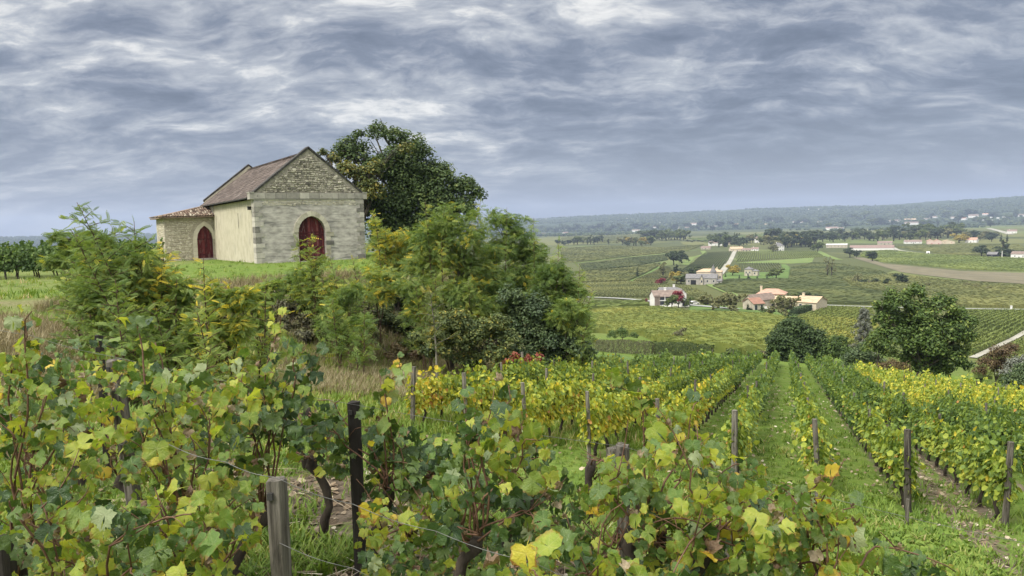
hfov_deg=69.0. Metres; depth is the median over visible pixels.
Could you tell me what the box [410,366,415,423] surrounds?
vine post
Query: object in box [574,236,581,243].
broadleaf tree
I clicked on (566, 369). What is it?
vine plant
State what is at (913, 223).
house
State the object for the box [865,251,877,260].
broadleaf tree
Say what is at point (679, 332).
hazel bush
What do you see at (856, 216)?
broadleaf tree
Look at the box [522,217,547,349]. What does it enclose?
acacia sapling
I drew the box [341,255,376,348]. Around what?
acacia sapling
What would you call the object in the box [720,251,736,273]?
gravel drive
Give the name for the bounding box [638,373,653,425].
vine plant
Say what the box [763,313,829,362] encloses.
holm oak
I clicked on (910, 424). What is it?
vine plant
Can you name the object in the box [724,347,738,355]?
hazel bush
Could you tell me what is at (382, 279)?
acacia bush
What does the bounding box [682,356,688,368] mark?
vine plant
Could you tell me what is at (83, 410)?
vine plant
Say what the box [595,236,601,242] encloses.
broadleaf tree
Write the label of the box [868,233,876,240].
broadleaf tree
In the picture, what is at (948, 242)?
shed
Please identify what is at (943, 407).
vine plant
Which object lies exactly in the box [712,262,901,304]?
vineyard parcel
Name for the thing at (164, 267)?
acacia sapling
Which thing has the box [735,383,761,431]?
vine plant
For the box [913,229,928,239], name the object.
broadleaf tree
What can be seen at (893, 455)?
vine plant
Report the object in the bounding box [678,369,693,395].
vine plant
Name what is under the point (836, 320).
vineyard parcel
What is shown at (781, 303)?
broadleaf tree
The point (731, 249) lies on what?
house
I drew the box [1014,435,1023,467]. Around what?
vine plant
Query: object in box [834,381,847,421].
vine plant
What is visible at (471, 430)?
vine plant
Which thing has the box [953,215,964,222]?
broadleaf tree
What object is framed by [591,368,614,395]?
vine plant
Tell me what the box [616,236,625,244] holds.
broadleaf tree
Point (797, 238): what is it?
broadleaf tree
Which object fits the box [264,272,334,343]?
bramble bush
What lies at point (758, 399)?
vine plant
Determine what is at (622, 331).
hazel bush
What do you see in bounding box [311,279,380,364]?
acacia bush
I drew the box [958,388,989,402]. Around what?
vine plant
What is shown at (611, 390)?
vine plant
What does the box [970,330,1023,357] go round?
gravel track
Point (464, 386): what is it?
vine post
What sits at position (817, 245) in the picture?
broadleaf tree
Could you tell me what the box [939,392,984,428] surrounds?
vine plant
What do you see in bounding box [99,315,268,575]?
vine plant
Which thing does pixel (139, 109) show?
sky
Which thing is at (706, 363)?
vine plant
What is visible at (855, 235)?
broadleaf tree
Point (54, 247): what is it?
vine plant
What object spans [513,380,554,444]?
vine plant
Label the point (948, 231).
broadleaf tree
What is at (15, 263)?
vine plant
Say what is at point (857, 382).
vine plant
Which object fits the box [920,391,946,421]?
vine plant
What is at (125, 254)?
vine plant
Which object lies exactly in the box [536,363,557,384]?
vine plant
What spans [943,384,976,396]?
vine plant
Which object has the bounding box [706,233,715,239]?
broadleaf tree
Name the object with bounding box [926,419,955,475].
vine plant
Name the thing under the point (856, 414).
vine plant
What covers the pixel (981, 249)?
broadleaf tree
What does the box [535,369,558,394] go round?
vine plant
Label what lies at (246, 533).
vine plant
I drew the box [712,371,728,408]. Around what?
vine plant
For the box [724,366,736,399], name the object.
vine plant
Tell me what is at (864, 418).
vine plant
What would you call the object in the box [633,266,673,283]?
vineyard parcel
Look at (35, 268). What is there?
vine plant
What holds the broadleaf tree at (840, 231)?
on the ground at (784, 378)
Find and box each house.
[649,284,688,306]
[701,246,710,248]
[708,241,721,245]
[729,247,742,251]
[744,266,759,275]
[751,247,758,250]
[903,239,921,243]
[904,222,917,224]
[965,237,978,242]
[968,214,978,217]
[1007,229,1016,232]
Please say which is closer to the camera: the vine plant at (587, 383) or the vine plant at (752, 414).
the vine plant at (752, 414)
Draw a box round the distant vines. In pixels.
[659,348,1023,394]
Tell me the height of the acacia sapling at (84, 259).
3.893 m
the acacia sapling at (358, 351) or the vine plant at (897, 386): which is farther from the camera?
the vine plant at (897, 386)
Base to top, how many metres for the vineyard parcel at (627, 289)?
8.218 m
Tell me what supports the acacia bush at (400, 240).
on the ground at (784, 378)
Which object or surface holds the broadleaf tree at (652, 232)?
on the ground at (784, 378)
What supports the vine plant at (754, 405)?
on the ground at (784, 378)
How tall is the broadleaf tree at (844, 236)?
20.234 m
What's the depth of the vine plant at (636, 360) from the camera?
34.96 m
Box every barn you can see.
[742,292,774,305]
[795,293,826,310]
[987,252,998,256]
[1011,251,1023,257]
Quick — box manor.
[775,242,783,250]
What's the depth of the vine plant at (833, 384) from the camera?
30.18 m
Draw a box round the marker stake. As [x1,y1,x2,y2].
[904,498,909,524]
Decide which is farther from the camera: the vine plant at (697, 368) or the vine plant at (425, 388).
the vine plant at (697, 368)
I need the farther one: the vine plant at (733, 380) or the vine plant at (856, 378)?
the vine plant at (856, 378)
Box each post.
[0,534,17,575]
[2,251,6,279]
[94,335,112,475]
[105,358,141,505]
[266,476,291,575]
[347,400,366,575]
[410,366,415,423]
[462,372,467,412]
[521,382,525,426]
[545,368,547,390]
[585,391,590,460]
[606,442,623,466]
[616,442,629,557]
[655,398,660,470]
[693,380,696,431]
[731,409,737,484]
[812,418,820,496]
[868,406,872,458]
[904,429,911,512]
[936,414,940,466]
[1001,441,1013,526]
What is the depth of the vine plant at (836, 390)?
28.33 m
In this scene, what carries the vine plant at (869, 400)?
on the ground at (784, 378)
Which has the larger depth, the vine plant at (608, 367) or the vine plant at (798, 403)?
the vine plant at (608, 367)
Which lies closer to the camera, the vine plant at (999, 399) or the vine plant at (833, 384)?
the vine plant at (999, 399)
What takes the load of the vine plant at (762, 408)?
on the ground at (784, 378)
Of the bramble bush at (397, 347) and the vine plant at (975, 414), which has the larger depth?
the bramble bush at (397, 347)
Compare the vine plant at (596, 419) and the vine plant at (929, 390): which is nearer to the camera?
the vine plant at (596, 419)
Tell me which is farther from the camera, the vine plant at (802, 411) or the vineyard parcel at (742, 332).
the vineyard parcel at (742, 332)
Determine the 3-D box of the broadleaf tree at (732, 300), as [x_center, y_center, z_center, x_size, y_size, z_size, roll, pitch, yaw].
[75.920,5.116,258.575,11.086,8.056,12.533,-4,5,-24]
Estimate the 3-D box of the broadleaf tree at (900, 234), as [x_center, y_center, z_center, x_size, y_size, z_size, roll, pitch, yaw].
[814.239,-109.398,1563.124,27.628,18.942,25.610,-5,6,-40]
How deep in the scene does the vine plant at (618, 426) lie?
17.48 m
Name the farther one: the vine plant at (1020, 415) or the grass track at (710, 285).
the grass track at (710, 285)
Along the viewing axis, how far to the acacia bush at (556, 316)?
30.39 m
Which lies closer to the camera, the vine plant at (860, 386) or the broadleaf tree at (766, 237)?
the vine plant at (860, 386)
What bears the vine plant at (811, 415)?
on the ground at (784, 378)
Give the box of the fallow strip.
[853,257,1023,283]
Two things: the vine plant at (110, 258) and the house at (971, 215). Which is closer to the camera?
the vine plant at (110, 258)
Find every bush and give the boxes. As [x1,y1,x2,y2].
[34,227,118,335]
[60,248,173,342]
[140,266,201,370]
[167,278,261,387]
[240,276,287,404]
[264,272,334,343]
[266,270,298,294]
[273,279,380,330]
[284,252,344,317]
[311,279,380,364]
[357,331,422,361]
[360,263,402,344]
[363,217,423,312]
[368,278,419,352]
[389,201,507,370]
[406,306,523,368]
[448,243,554,368]
[479,206,558,346]
[524,259,596,329]
[541,297,593,362]
[606,326,638,338]
[671,327,686,335]
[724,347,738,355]
[751,349,768,357]
[758,306,773,312]
[814,334,852,362]
[840,341,883,366]
[850,273,861,280]
[858,278,880,281]
[859,329,900,364]
[874,357,912,372]
[969,337,1023,389]
[970,342,1021,387]
[995,352,1023,375]
[999,360,1023,389]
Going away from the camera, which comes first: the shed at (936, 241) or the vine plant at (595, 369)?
the vine plant at (595, 369)
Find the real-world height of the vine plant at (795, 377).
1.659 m
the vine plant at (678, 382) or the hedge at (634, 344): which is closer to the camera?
the vine plant at (678, 382)
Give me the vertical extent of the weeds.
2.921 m
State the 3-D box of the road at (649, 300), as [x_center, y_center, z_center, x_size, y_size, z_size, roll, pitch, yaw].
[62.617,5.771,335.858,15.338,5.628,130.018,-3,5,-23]
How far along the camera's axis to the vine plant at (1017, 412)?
23.76 m
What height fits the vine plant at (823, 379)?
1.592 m
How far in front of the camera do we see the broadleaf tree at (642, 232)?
2203.80 m
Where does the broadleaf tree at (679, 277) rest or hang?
on the ground at (784, 378)
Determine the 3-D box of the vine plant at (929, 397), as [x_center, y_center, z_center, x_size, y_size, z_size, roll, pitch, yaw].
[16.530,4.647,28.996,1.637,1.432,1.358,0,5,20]
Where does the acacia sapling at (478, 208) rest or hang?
on the ground at (784, 378)
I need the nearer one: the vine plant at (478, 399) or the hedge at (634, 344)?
the vine plant at (478, 399)
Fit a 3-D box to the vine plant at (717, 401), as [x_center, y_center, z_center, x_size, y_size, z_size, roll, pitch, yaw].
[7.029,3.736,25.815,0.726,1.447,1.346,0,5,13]
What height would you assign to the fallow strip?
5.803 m
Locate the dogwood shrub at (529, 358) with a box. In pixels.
[502,351,543,366]
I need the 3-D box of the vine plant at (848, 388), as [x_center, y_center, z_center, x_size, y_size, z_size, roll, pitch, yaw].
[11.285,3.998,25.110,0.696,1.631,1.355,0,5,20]
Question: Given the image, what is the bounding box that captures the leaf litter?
[0,381,1023,575]
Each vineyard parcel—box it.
[560,233,640,242]
[560,244,703,262]
[578,263,659,282]
[579,254,668,270]
[585,281,706,299]
[587,299,649,309]
[589,305,789,354]
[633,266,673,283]
[681,251,732,271]
[688,232,818,242]
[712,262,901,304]
[736,250,824,261]
[738,262,780,271]
[798,305,879,350]
[841,273,1023,307]
[860,250,1023,271]
[895,244,1023,255]
[960,308,1023,354]
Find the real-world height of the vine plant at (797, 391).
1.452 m
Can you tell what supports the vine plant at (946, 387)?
on the ground at (784, 378)
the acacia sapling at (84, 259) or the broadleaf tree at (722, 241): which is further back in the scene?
the broadleaf tree at (722, 241)
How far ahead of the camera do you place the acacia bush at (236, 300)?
12.11 m
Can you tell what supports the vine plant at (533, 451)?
on the ground at (784, 378)
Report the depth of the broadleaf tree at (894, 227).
1761.35 m
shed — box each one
[826,244,847,247]
[850,245,894,249]
[877,241,892,244]
[926,239,933,243]
[934,239,941,243]
[942,240,954,243]
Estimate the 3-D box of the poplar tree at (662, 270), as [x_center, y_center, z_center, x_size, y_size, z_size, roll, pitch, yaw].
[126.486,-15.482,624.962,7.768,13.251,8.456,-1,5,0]
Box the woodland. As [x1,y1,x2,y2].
[0,196,1023,247]
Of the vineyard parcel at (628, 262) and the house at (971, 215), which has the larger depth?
the house at (971, 215)
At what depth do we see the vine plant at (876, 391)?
28.80 m
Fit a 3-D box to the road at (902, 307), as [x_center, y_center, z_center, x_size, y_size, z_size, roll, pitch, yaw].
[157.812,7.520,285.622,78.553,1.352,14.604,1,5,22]
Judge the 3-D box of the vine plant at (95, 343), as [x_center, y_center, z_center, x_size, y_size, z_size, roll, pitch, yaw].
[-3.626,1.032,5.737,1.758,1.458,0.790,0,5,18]
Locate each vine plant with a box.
[0,242,12,272]
[0,242,34,278]
[0,304,114,575]
[0,328,126,490]
[0,352,114,575]
[0,450,233,575]
[1,243,31,276]
[18,240,53,277]
[18,244,45,276]
[37,240,70,275]
[39,240,69,274]
[62,359,285,499]
[89,484,262,575]
[93,244,117,265]
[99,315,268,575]
[103,358,263,550]
[106,240,133,267]
[117,239,152,269]
[138,237,164,265]
[219,307,328,575]
[281,396,358,536]
[283,407,347,475]
[302,351,463,568]
[354,478,456,575]
[359,372,586,575]
[365,414,495,546]
[404,365,441,424]
[422,365,459,416]
[435,430,585,575]
[445,364,477,415]
[455,373,495,423]
[465,359,489,405]
[477,369,512,411]
[479,503,651,575]
[480,363,503,385]
[495,360,515,396]
[496,375,525,415]
[505,356,528,385]
[509,373,535,412]
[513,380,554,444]
[515,361,540,391]
[527,356,547,386]
[529,377,565,435]
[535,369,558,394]
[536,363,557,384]
[542,366,570,391]
[547,355,565,372]
[548,374,578,432]
[558,361,579,398]
[562,449,615,528]
[563,369,586,424]
[566,358,578,372]
[569,423,719,575]
[571,374,596,418]
[573,364,587,380]
[574,357,584,373]
[576,383,616,455]
[577,363,592,381]
[584,358,602,382]
[584,377,603,402]
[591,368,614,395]
[595,363,606,384]
[595,384,622,447]
[598,359,611,376]
[601,352,609,365]
[602,390,631,440]
[603,367,772,575]
[604,377,621,393]
[607,360,621,370]
[613,355,625,372]
[613,387,639,432]
[615,363,625,396]
[617,357,626,373]
[620,369,635,396]
[623,402,815,575]
[624,391,647,426]
[625,366,639,381]
[627,359,639,367]
[629,364,643,382]
[632,353,641,368]
[637,353,647,372]
[638,363,650,380]
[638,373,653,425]
[639,359,654,384]
[642,399,677,456]
[644,379,659,415]
[645,363,660,385]
[649,378,665,414]
[650,358,664,383]
[652,373,670,403]
[655,366,676,401]
[658,358,669,376]
[660,390,686,445]
[661,391,695,447]
[663,367,680,393]
[671,365,684,395]
[672,357,683,371]
[674,366,685,396]
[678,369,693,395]
[678,388,698,440]
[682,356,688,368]
[683,386,703,438]
[684,367,696,388]
[685,375,710,429]
[686,366,699,384]
[688,389,706,430]
[691,361,703,382]
[691,366,699,386]
[691,374,713,425]
[694,362,706,385]
[695,360,708,380]
[700,357,711,376]
[702,374,720,421]
[706,373,723,414]
[706,378,722,418]
[709,356,715,376]
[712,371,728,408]
[713,406,759,472]
[714,374,723,411]
[715,369,730,406]
[719,368,732,403]
[720,366,732,401]
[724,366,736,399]
[724,405,760,469]
[725,364,736,396]
[726,397,757,459]
[727,364,737,395]
[730,365,738,393]
[730,393,765,431]
[734,358,746,384]
[734,359,745,385]
[734,365,743,390]
[735,363,742,389]
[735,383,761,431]
[736,385,762,421]
[737,364,744,387]
[740,398,758,454]
[745,385,767,418]
[746,381,766,421]
[748,458,959,575]
[749,385,767,417]
[754,373,770,414]
[754,378,769,416]
[758,363,772,384]
[761,371,772,387]
[789,370,809,390]
[791,370,808,397]
[791,397,825,433]
[791,399,827,438]
[791,425,839,481]
[792,376,810,401]
[792,405,836,469]
[793,381,810,396]
[793,382,817,419]
[793,384,814,409]
[793,399,824,447]
[794,414,835,469]
[795,387,816,420]
[797,402,819,441]
[820,368,830,395]
[822,370,829,398]
[823,373,829,399]
[826,369,833,403]
[826,374,840,399]
[827,371,840,407]
[828,372,841,410]
[829,381,844,412]
[831,376,845,414]
[834,381,845,418]
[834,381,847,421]
[835,384,856,428]
[836,382,856,423]
[841,392,855,430]
[843,389,857,436]
[848,392,867,441]
[849,391,869,446]
[851,402,878,451]
[852,368,862,389]
[854,372,863,389]
[854,372,865,393]
[856,375,865,399]
[856,376,868,402]
[859,400,886,446]
[861,378,868,400]
[861,411,889,474]
[863,375,877,403]
[863,412,889,466]
[866,382,878,412]
[868,385,881,410]
[870,382,881,408]
[873,420,896,482]
[874,383,890,416]
[874,432,925,504]
[875,388,892,422]
[879,417,921,493]
[882,389,896,427]
[889,374,920,400]
[889,392,907,430]
[891,381,908,397]
[891,388,911,426]
[895,379,928,402]
[903,383,923,405]
[903,399,927,449]
[907,383,938,411]
[907,405,927,454]
[909,384,942,412]
[912,383,940,415]
[913,414,934,460]
[915,389,953,416]
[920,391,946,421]
[921,412,948,466]
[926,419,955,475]
[927,388,970,421]
[931,416,975,484]
[932,396,975,425]
[935,379,963,393]
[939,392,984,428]
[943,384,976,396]
[945,396,991,435]
[948,436,977,494]
[950,382,984,401]
[950,404,992,436]
[956,426,1015,506]
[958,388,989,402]
[961,432,1023,519]
[962,404,1013,442]
[965,390,1012,410]
[967,403,1022,448]
[967,406,1023,457]
[975,383,995,401]
[976,398,1000,411]
[986,391,1018,414]
[988,398,1021,417]
[992,388,1021,406]
[994,420,1023,471]
[996,392,1017,413]
[1001,400,1023,434]
[1003,393,1023,411]
[1012,411,1023,440]
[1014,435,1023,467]
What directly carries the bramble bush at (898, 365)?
on the ground at (784, 378)
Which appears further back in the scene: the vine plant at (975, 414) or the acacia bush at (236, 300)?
the vine plant at (975, 414)
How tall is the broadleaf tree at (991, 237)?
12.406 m
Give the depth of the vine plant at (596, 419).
15.28 m
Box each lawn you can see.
[597,355,637,365]
[688,305,796,316]
[723,264,790,278]
[738,257,813,263]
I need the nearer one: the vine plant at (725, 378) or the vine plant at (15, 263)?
the vine plant at (725, 378)
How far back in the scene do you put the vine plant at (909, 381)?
35.99 m
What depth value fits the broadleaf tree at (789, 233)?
1342.58 m
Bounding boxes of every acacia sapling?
[31,243,111,360]
[55,201,188,405]
[64,276,180,407]
[91,216,192,372]
[132,301,202,407]
[134,278,232,418]
[138,241,196,370]
[176,306,236,418]
[186,257,247,382]
[194,278,273,430]
[241,276,300,430]
[286,235,310,302]
[291,234,332,327]
[308,257,357,344]
[314,299,354,369]
[336,307,381,373]
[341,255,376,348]
[362,210,394,285]
[400,287,433,369]
[413,201,439,366]
[418,241,461,371]
[452,274,485,370]
[453,198,487,346]
[493,209,518,367]
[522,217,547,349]
[540,236,567,323]
[564,319,599,369]
[565,264,600,358]
[569,290,599,361]
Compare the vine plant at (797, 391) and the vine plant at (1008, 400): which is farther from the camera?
the vine plant at (1008, 400)
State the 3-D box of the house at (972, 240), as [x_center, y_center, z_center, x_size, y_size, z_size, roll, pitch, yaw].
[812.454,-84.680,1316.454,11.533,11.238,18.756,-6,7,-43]
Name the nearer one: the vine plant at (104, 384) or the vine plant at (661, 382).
the vine plant at (104, 384)
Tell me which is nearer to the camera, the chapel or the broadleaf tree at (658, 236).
the chapel
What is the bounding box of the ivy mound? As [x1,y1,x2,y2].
[495,281,599,369]
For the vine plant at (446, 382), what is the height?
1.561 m
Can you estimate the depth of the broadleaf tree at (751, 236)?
1564.39 m
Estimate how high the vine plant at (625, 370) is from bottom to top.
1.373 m
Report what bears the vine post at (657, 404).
on the ground at (784, 378)
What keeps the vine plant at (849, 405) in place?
on the ground at (784, 378)
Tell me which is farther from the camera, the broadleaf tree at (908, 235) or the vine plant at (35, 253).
the broadleaf tree at (908, 235)
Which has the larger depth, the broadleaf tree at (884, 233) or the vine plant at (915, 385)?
the broadleaf tree at (884, 233)
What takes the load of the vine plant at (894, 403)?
on the ground at (784, 378)
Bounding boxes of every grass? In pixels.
[0,266,543,404]
[186,319,693,455]
[630,263,661,280]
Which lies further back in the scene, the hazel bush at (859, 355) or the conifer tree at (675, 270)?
the conifer tree at (675, 270)
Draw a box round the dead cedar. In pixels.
[844,306,886,363]
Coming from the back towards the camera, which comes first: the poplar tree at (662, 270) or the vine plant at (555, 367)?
the poplar tree at (662, 270)
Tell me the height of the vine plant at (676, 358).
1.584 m
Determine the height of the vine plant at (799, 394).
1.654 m
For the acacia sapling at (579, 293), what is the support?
on the ground at (784, 378)
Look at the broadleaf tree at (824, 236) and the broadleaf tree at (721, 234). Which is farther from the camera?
the broadleaf tree at (721, 234)
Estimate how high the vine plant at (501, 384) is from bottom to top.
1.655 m
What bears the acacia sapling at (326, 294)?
on the ground at (784, 378)
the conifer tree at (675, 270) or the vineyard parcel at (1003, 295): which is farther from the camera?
the conifer tree at (675, 270)
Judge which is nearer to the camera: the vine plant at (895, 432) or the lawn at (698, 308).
the vine plant at (895, 432)
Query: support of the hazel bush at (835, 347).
on the ground at (784, 378)
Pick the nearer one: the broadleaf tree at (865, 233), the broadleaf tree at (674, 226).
the broadleaf tree at (865, 233)
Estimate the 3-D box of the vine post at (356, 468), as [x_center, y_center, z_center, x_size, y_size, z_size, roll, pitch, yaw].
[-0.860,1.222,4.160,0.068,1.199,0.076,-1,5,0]
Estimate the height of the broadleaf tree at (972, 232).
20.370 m
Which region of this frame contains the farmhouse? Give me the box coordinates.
[756,286,797,308]
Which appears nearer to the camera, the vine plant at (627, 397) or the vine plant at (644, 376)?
the vine plant at (627, 397)
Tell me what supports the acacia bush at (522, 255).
on the ground at (784, 378)
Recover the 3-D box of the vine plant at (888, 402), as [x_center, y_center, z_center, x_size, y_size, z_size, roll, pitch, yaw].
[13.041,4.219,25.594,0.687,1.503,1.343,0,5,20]
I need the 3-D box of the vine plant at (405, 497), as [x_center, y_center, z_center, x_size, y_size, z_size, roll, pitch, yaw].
[-0.446,1.262,4.275,0.820,1.085,0.620,-1,5,0]
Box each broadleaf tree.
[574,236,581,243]
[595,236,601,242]
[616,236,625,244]
[629,237,638,245]
[630,223,639,227]
[637,230,648,236]
[646,235,655,244]
[647,229,658,237]
[655,233,665,240]
[655,278,665,283]
[659,230,672,240]
[663,294,678,306]
[665,251,682,264]
[668,224,677,228]
[668,271,681,283]
[672,275,685,283]
[672,291,683,307]
[674,229,691,239]
[675,250,690,261]
[677,296,693,305]
[687,265,703,273]
[696,294,724,309]
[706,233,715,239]
[709,234,729,246]
[710,292,747,310]
[715,221,723,225]
[715,232,727,238]
[725,264,740,274]
[731,237,746,246]
[746,234,756,242]
[762,216,772,221]
[762,235,778,244]
[763,228,781,235]
[766,268,784,277]
[766,295,801,316]
[767,244,779,250]
[770,240,782,244]
[773,217,782,222]
[776,236,792,245]
[778,231,801,236]
[792,233,809,246]
[797,291,811,296]
[806,230,822,243]
[810,242,823,251]
[818,232,829,241]
[829,229,844,237]
[829,232,839,241]
[840,221,848,227]
[840,232,851,239]
[843,247,857,257]
[849,232,859,238]
[852,214,861,218]
[854,228,866,238]
[861,231,873,239]
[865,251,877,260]
[867,218,877,225]
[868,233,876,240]
[874,217,888,224]
[876,230,889,239]
[883,230,891,239]
[886,225,900,236]
[892,273,908,281]
[893,232,904,239]
[902,222,924,228]
[904,233,914,239]
[905,226,922,237]
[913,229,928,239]
[919,219,927,224]
[923,223,935,236]
[929,228,952,237]
[930,228,945,238]
[949,223,964,227]
[949,226,967,234]
[949,233,969,242]
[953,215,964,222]
[961,231,972,235]
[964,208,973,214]
[968,230,981,236]
[971,216,981,221]
[972,245,990,255]
[977,216,994,222]
[984,232,995,236]
[986,221,996,226]
[986,235,996,241]
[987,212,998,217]
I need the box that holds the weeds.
[669,466,1010,575]
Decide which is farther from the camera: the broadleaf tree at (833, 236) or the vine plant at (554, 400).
the broadleaf tree at (833, 236)
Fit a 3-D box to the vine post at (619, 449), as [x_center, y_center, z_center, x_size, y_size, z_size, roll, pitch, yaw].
[0.596,1.319,3.971,0.068,1.001,0.077,-1,5,0]
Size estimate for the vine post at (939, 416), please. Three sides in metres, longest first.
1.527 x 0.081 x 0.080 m
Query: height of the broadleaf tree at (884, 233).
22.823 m
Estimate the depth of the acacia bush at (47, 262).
16.85 m
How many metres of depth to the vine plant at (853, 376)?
37.50 m
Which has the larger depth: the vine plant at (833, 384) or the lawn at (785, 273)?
the lawn at (785, 273)
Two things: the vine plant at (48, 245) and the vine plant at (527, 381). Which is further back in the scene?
the vine plant at (48, 245)
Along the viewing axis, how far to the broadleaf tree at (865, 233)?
1573.79 m
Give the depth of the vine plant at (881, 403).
26.49 m
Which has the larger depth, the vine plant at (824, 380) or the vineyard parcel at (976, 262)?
the vineyard parcel at (976, 262)
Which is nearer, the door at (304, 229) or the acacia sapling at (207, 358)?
the acacia sapling at (207, 358)
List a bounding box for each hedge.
[591,338,655,354]
[651,341,714,355]
[789,304,811,314]
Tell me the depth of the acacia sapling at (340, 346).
27.25 m
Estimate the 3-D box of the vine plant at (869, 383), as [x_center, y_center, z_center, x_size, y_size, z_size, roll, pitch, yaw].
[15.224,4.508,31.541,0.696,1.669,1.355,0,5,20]
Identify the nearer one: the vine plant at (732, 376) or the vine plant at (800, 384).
the vine plant at (800, 384)
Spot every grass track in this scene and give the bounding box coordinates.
[579,250,692,262]
[682,251,706,264]
[706,284,738,295]
[818,251,842,259]
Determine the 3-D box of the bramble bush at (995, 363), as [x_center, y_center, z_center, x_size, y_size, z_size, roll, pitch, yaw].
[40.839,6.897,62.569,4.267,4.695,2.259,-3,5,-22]
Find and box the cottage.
[742,297,765,309]
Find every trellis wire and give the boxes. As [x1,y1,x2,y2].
[0,330,1023,542]
[4,414,575,567]
[169,444,563,575]
[280,543,367,575]
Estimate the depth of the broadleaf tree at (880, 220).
3880.16 m
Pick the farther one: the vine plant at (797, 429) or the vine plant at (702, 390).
the vine plant at (702, 390)
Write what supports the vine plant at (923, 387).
on the ground at (784, 378)
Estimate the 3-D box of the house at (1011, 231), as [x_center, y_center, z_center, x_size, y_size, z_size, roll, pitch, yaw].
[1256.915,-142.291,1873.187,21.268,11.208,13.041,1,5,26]
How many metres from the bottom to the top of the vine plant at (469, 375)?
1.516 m
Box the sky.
[0,0,1023,236]
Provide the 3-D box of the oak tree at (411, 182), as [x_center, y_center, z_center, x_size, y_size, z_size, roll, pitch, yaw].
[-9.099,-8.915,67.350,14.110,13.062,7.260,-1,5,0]
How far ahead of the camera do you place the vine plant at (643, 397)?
19.32 m
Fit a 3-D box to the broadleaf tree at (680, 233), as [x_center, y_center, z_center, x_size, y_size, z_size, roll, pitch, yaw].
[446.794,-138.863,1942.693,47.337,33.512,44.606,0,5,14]
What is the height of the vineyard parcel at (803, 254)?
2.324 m
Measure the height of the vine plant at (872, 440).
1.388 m
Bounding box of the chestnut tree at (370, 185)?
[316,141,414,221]
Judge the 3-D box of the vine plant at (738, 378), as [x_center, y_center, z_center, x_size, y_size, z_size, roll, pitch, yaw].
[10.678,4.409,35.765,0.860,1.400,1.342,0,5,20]
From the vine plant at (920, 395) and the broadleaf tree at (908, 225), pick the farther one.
the broadleaf tree at (908, 225)
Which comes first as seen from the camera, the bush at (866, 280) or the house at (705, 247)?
the bush at (866, 280)
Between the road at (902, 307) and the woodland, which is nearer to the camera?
the road at (902, 307)
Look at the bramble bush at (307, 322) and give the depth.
31.20 m
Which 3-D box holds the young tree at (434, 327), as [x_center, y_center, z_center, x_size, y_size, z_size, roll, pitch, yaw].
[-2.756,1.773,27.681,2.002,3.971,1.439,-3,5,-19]
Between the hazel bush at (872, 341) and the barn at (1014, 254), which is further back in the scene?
the barn at (1014, 254)
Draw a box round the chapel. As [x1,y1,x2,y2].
[149,146,366,263]
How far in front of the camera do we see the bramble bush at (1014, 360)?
57.54 m
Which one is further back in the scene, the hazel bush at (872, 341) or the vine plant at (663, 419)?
the hazel bush at (872, 341)
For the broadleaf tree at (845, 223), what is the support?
on the ground at (784, 378)
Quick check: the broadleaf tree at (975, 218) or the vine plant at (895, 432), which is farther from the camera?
the broadleaf tree at (975, 218)
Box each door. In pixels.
[197,226,212,257]
[299,217,311,260]
[310,216,324,259]
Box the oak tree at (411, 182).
[330,119,488,253]
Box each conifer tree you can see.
[671,264,684,273]
[986,239,1011,256]
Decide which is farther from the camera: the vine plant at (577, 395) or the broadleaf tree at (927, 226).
the broadleaf tree at (927, 226)
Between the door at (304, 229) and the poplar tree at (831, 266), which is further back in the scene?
the poplar tree at (831, 266)
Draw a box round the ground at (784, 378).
[0,198,1023,575]
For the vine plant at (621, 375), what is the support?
on the ground at (784, 378)
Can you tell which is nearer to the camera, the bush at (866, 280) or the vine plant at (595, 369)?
the vine plant at (595, 369)
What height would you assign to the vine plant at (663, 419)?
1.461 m
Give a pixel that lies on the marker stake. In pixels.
(907, 507)
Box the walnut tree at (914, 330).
[870,281,981,376]
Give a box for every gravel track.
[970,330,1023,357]
[987,228,1012,233]
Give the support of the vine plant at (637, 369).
on the ground at (784, 378)
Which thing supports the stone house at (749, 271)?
on the lawn at (785, 273)
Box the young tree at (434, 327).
[413,283,460,377]
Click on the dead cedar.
(863, 330)
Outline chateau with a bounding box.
[685,265,722,284]
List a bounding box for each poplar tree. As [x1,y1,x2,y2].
[658,262,666,274]
[806,237,813,248]
[823,256,830,274]
[827,259,836,274]
[872,228,882,240]
[889,228,897,240]
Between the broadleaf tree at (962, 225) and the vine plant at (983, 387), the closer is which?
the vine plant at (983, 387)
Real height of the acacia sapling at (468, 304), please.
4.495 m
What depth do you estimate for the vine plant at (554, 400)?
17.07 m
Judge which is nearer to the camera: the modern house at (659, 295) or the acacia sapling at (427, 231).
the acacia sapling at (427, 231)
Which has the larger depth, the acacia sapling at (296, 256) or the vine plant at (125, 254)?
the vine plant at (125, 254)
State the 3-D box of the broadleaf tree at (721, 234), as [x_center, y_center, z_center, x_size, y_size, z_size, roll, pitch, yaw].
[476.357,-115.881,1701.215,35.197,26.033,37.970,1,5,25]
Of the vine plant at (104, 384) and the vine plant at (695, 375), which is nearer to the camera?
the vine plant at (104, 384)
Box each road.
[579,296,738,308]
[834,305,988,308]
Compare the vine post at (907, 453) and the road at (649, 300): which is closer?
the vine post at (907, 453)
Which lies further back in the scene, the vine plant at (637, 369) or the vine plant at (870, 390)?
the vine plant at (870, 390)
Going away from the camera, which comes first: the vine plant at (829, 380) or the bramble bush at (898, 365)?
the vine plant at (829, 380)

